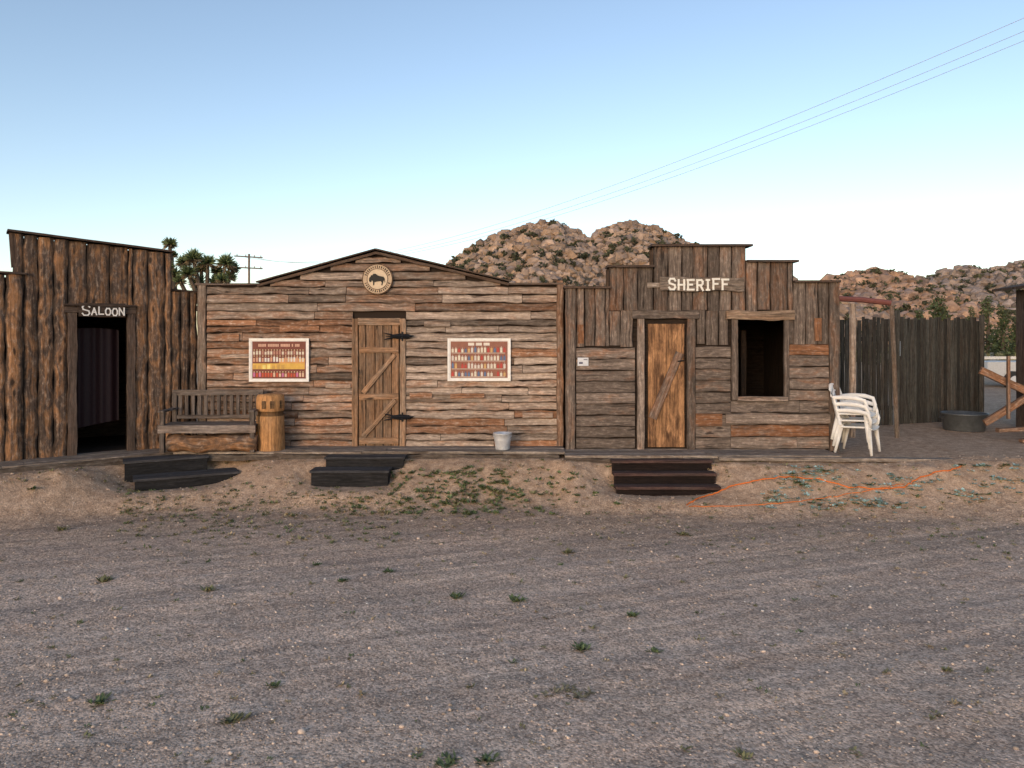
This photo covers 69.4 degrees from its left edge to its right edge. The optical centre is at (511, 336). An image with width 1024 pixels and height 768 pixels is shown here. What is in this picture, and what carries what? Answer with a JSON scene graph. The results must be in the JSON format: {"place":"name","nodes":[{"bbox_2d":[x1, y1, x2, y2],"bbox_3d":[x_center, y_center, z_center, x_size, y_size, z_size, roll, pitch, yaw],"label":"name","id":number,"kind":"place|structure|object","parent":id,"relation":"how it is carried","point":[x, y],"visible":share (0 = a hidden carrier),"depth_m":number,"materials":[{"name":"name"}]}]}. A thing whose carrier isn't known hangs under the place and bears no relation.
{"place":"outdoors","nodes":[
{"label":"outdoors","id":0,"kind":"place"},
{"bbox_2d":[207,254,564,447],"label":"walls","id":1,"kind":"structure","parent":0,"point":[379,314],"depth_m":12.01,"materials":[{"name":"brown wood"}]},
{"bbox_2d":[195,248,562,286],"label":"roof","id":2,"kind":"structure","parent":1,"relation":"on","point":[323,265],"depth_m":11.92,"materials":[{"name":"brown wood"}]},
{"bbox_2d":[206,256,556,445],"bbox_3d":[-2.105,0.249,11.970,5.664,3.102,0.060,0,0,0],"label":"siding","id":3,"kind":"object","parent":1,"relation":"attached to","point":[476,416],"visible":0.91,"depth_m":11.96,"materials":[{"name":"brown wood"}]},
{"bbox_2d":[249,338,308,381],"bbox_3d":[-3.758,0.382,11.926,0.965,0.700,0.024,0,0,0],"label":"framed poster","id":4,"kind":"object","parent":3,"relation":"attached to","point":[278,359],"visible":1,"depth_m":11.92,"materials":[{"name":"paper"}]},
{"bbox_2d":[362,264,392,294],"bbox_3d":[-2.168,-0.922,11.920,0.498,0.498,0.041,0,0,0],"label":"round bison sign","id":5,"kind":"object","parent":3,"relation":"attached to","point":[377,279],"visible":1,"depth_m":11.90,"materials":[{"name":"beige wood"}]},
{"bbox_2d":[352,318,405,445],"bbox_3d":[-2.153,0.747,11.967,0.879,2.089,0.066,0,0,0],"label":"door","id":6,"kind":"structure","parent":3,"relation":"attached to","point":[369,401],"depth_m":11.96,"materials":[{"name":"brown wood"}]},
{"bbox_2d":[359,332,413,421],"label":"hinges","id":7,"kind":"object","parent":3,"relation":"attached to","point":[401,416],"visible":1,"depth_m":11.91,"materials":[{"name":"black metal"}]},
{"bbox_2d":[221,321,552,418],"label":"patch boards","id":8,"kind":"object","parent":3,"relation":"attached to","point":[315,328],"visible":1,"depth_m":11.94,"materials":[{"name":"brown wood"}]},
{"bbox_2d":[448,338,510,380],"bbox_3d":[-0.530,0.376,11.926,1.018,0.689,0.024,0,0,0],"label":"framed poster","id":9,"kind":"object","parent":3,"relation":"attached to","point":[479,359],"visible":1,"depth_m":11.92,"materials":[{"name":"paper"}]},
{"bbox_2d":[0,349,1023,767],"bbox_3d":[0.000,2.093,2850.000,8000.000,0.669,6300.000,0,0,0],"label":"ground","id":10,"kind":"structure","parent":0,"point":[606,611],"depth_m":6.30,"materials":[{"name":"grey gravel"}]},
{"bbox_2d":[0,229,196,458],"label":"walls and trim","id":11,"kind":"structure","parent":10,"relation":"on","point":[119,434],"depth_m":11.54,"materials":[{"name":"brown wood"}]},
{"bbox_2d":[77,328,118,427],"bbox_3d":[-6.532,0.645,11.636,0.619,1.550,0.062,0,0,-39],"label":"curtain","id":12,"kind":"object","parent":11,"relation":"hanging from","point":[98,377],"visible":0.94,"depth_m":11.64,"materials":[{"name":"black fabric"}]},
{"bbox_2d":[0,234,197,461],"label":"bark slabs","id":13,"kind":"structure","parent":11,"relation":"attached to","point":[32,349],"depth_m":11.03,"materials":[{"name":"brown wood"}]},
{"bbox_2d":[79,302,125,316],"bbox_3d":[-6.237,-0.401,11.259,0.628,0.219,0.031,0,0,-36],"label":"saloon sign","id":14,"kind":"object","parent":11,"relation":"attached to","point":[98,311],"visible":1,"depth_m":11.26,"materials":[{"name":"wood"}]},
{"bbox_2d":[161,237,180,288],"bbox_3d":[-9.652,-0.423,21.082,0.655,4.885,0.832,0,0,0],"label":"joshua tree","id":15,"kind":"object","parent":10,"relation":"on","point":[170,243],"visible":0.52,"depth_m":20.90,"materials":[{"name":"green plant"}]},
{"bbox_2d":[123,454,238,490],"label":"wooden steps","id":16,"kind":"structure","parent":10,"relation":"on","point":[161,472],"depth_m":10.92,"materials":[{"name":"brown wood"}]},
{"bbox_2d":[172,248,240,290],"bbox_3d":[-8.317,-0.189,19.996,1.867,4.418,1.245,0,0,0],"label":"joshua tree","id":17,"kind":"object","parent":10,"relation":"on","point":[198,262],"visible":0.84,"depth_m":19.79,"materials":[{"name":"green plant"}]},
{"bbox_2d":[234,254,262,282],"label":"utility pole","id":18,"kind":"object","parent":10,"relation":"on","point":[249,267],"visible":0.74,"depth_m":69.91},
{"bbox_2d":[246,18,1023,262],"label":"power lines","id":19,"kind":"object","parent":18,"relation":"attached to","point":[710,148],"visible":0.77,"depth_m":24.98,"materials":[{"name":"grey metal"}]},
{"bbox_2d":[309,454,407,486],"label":"wooden steps","id":20,"kind":"structure","parent":10,"relation":"on","point":[356,470],"depth_m":10.88,"materials":[{"name":"black paint"}]},
{"bbox_2d":[197,281,563,445],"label":"corner posts","id":21,"kind":"object","parent":10,"relation":"on","point":[202,294],"visible":0.82,"depth_m":11.94,"materials":[{"name":"brown wood"}]},
{"bbox_2d":[0,445,951,473],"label":"boardwalk","id":22,"kind":"structure","parent":10,"relation":"on","point":[117,457],"depth_m":11.36,"materials":[{"name":"brown wood"}]},
{"bbox_2d":[157,389,263,452],"bbox_3d":[-4.666,1.324,11.565,1.493,0.952,0.691,0,0,0],"label":"wooden bench","id":23,"kind":"object","parent":22,"relation":"on","point":[174,441],"visible":0.95,"depth_m":11.34,"materials":[{"name":"brown wood"}]},
{"bbox_2d":[256,393,284,450],"bbox_3d":[-3.794,1.341,11.620,0.445,0.878,0.454,0,0,0],"label":"carved log stump","id":24,"kind":"object","parent":22,"relation":"on","point":[270,427],"visible":0.98,"depth_m":11.44,"materials":[{"name":"brown wood"}]},
{"bbox_2d":[493,431,511,450],"bbox_3d":[-0.149,1.646,11.600,0.304,0.268,0.292,0,0,0],"label":"metal bucket","id":25,"kind":"object","parent":22,"relation":"on","point":[502,439],"visible":1,"depth_m":11.50,"materials":[{"name":"white metal"}]},
{"bbox_2d":[834,399,880,455],"bbox_3d":[5.371,1.368,11.576,0.636,0.892,0.616,0,0,38],"label":"plastic chair","id":26,"kind":"object","parent":22,"relation":"on","point":[848,425],"visible":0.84,"depth_m":11.50,"materials":[{"name":"white plastic"}]},
{"bbox_2d":[830,389,878,448],"bbox_3d":[5.351,1.268,11.588,0.636,0.892,0.616,0,0,38],"label":"plastic chair","id":27,"kind":"object","parent":26,"relation":"on","point":[852,403],"visible":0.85,"depth_m":11.51,"materials":[{"name":"white plastic"}]},
{"bbox_2d":[829,383,876,442],"bbox_3d":[5.331,1.168,11.600,0.636,0.892,0.616,0,0,38],"label":"plastic chair","id":28,"kind":"object","parent":27,"relation":"on","point":[854,396],"visible":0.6,"depth_m":11.52,"materials":[{"name":"white plastic"}]},
{"bbox_2d":[1,458,1022,767],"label":"weeds","id":29,"kind":"object","parent":10,"relation":"on","point":[447,756],"visible":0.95,"depth_m":9.30,"materials":[{"name":"green plant"}]},
{"bbox_2d":[11,456,1019,521],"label":"field stones","id":30,"kind":"object","parent":10,"relation":"on","point":[952,516],"visible":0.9,"depth_m":10.32,"materials":[{"name":"stone"}]},
{"bbox_2d":[610,458,720,495],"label":"wooden steps","id":31,"kind":"structure","parent":10,"relation":"on","point":[664,477],"depth_m":10.71,"materials":[{"name":"brown wood"}]},
{"bbox_2d":[563,244,840,452],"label":"walls and caps","id":32,"kind":"structure","parent":10,"relation":"on","point":[760,357],"depth_m":11.76,"materials":[{"name":"brown wood"}]},
{"bbox_2d":[565,246,839,450],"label":"planks","id":33,"kind":"object","parent":32,"relation":"attached to","point":[821,316],"visible":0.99,"depth_m":11.71,"materials":[{"name":"brown wood"}]},
{"bbox_2d":[578,358,587,365],"bbox_3d":[1.123,0.402,11.688,0.170,0.130,0.023,0,0,0],"label":"notice card","id":34,"kind":"object","parent":33,"relation":"attached to","point":[582,361],"visible":1,"depth_m":11.68,"materials":[{"name":"white paper"}]},
{"bbox_2d":[648,324,683,446],"bbox_3d":[2.446,0.778,11.733,0.577,1.951,0.030,0,0,0],"label":"door","id":35,"kind":"structure","parent":33,"relation":"attached to","point":[665,344],"depth_m":11.72,"materials":[{"name":"brown wood"}]},
{"bbox_2d":[649,351,683,419],"bbox_3d":[2.441,0.778,11.702,0.557,1.090,0.027,0,0,0],"label":"door brace","id":36,"kind":"object","parent":35,"relation":"attached to","point":[663,390],"depth_m":11.69,"materials":[{"name":"brown wood"}]},
{"bbox_2d":[647,276,743,291],"bbox_3d":[2.901,-0.825,11.674,1.526,0.252,0.063,0,0,0],"label":"sheriff sign","id":37,"kind":"object","parent":33,"relation":"attached to","point":[684,284],"visible":1,"depth_m":11.66,"materials":[{"name":"white wood"}]},
{"bbox_2d":[726,310,794,320],"bbox_3d":[3.924,-0.332,11.678,1.080,0.178,0.054,0,0,0],"label":"window header","id":38,"kind":"object","parent":33,"relation":"attached to","point":[777,315],"depth_m":11.66},
{"bbox_2d":[446,218,1008,347],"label":"boulder hill","id":39,"kind":"structure","parent":10,"relation":"on","point":[545,251],"depth_m":132.47,"materials":[{"name":"stone"}]},
{"bbox_2d":[687,465,961,506],"bbox_3d":[4.455,2.093,10.387,4.196,0.444,0.496,0,0,-6],"label":"extension cord","id":40,"kind":"object","parent":10,"relation":"on","point":[815,478],"visible":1,"depth_m":10.39,"materials":[{"name":"orange rubber"}]},
{"bbox_2d":[839,296,898,437],"bbox_3d":[6.398,0.583,13.374,1.092,2.638,0.288,0,0,13],"label":"gate frame","id":41,"kind":"object","parent":10,"relation":"on","point":[852,352],"visible":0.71,"depth_m":13.28,"materials":[{"name":"wood"}]},
{"bbox_2d":[758,462,1023,512],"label":"pale sagebrush","id":42,"kind":"object","parent":10,"relation":"on","point":[879,500],"visible":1,"depth_m":10.34,"materials":[{"name":"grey plant"}]},
{"bbox_2d":[839,310,984,425],"bbox_3d":[8.349,0.740,15.258,3.686,2.520,0.430,0,0,-16],"label":"picket fence","id":43,"kind":"object","parent":10,"relation":"on","point":[939,363],"visible":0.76,"depth_m":15.34,"materials":[{"name":"brown wood"}]},
{"bbox_2d":[820,266,1015,342],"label":"boulder hill","id":44,"kind":"structure","parent":10,"relation":"on","point":[907,295],"depth_m":190.81,"materials":[{"name":"stone"}]},
{"bbox_2d":[914,310,924,318],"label":"juniper tree","id":45,"kind":"object","parent":10,"relation":"on","point":[919,316],"visible":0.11,"depth_m":69.96,"materials":[{"name":"green plant"}]},
{"bbox_2d":[844,346,1015,364],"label":"desert scrub","id":46,"kind":"object","parent":10,"relation":"on","point":[1000,353],"visible":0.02,"depth_m":53.40,"materials":[{"name":"green plant"}]},
{"bbox_2d":[926,295,953,320],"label":"juniper tree","id":47,"kind":"object","parent":10,"relation":"on","point":[941,308],"visible":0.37,"depth_m":61.83,"materials":[{"name":"green plant"}]},
{"bbox_2d":[939,410,988,431],"bbox_3d":[8.681,1.633,14.200,0.806,0.335,0.806,0,0,39],"label":"stock tub","id":48,"kind":"object","parent":10,"relation":"on","point":[964,421],"visible":0.97,"depth_m":13.93,"materials":[{"name":"grey metal"}]},
{"bbox_2d":[914,260,1023,309],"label":"boulder hill","id":49,"kind":"structure","parent":10,"relation":"on","point":[976,283],"depth_m":391.24,"materials":[{"name":"stone"}]},
{"bbox_2d":[965,305,976,319],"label":"juniper tree","id":50,"kind":"object","parent":10,"relation":"on","point":[971,309],"visible":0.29,"depth_m":84.95,"materials":[{"name":"green plant"}]},
{"bbox_2d":[978,295,1000,352],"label":"juniper tree","id":51,"kind":"object","parent":10,"relation":"on","point":[988,329],"visible":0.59,"depth_m":74.85,"materials":[{"name":"green plant"}]},
{"bbox_2d":[984,361,1015,387],"bbox_3d":[17.571,1.417,26.685,3.500,1.034,1.630,0,0,0],"label":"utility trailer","id":52,"kind":"object","parent":10,"relation":"on","point":[998,367],"visible":0.16,"depth_m":26.00,"materials":[{"name":"white metal"}]},
{"bbox_2d":[984,356,1015,358],"bbox_3d":[31.205,1.425,33.905,20.000,1.150,0.190,0,0,0],"label":"white rail fence","id":53,"kind":"object","parent":10,"relation":"on","point":[997,357],"depth_m":33.81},
{"bbox_2d":[987,306,1014,355],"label":"juniper tree","id":54,"kind":"object","parent":10,"relation":"on","point":[998,346],"visible":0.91,"depth_m":67.88,"materials":[{"name":"green plant"}]},
{"bbox_2d":[978,356,1023,442],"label":"timber trestle","id":55,"kind":"object","parent":10,"relation":"on","point":[1008,408],"visible":1,"depth_m":12.89,"materials":[{"name":"brown wood"}]},
{"bbox_2d":[992,283,1023,426],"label":"wooden shed","id":56,"kind":"structure","parent":10,"relation":"on","point":[1020,348],"depth_m":14.38,"materials":[{"name":"wood"}]},
{"bbox_2d":[1003,315,1015,355],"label":"juniper tree","id":57,"kind":"object","parent":10,"relation":"on","point":[1009,352],"visible":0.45,"depth_m":60.03,"materials":[{"name":"green plant"}]},
{"bbox_2d":[0,0,1023,334],"label":"sky","id":58,"kind":"structure","parent":0,"point":[286,131],"materials":[{"name":"blue"}]}
]}

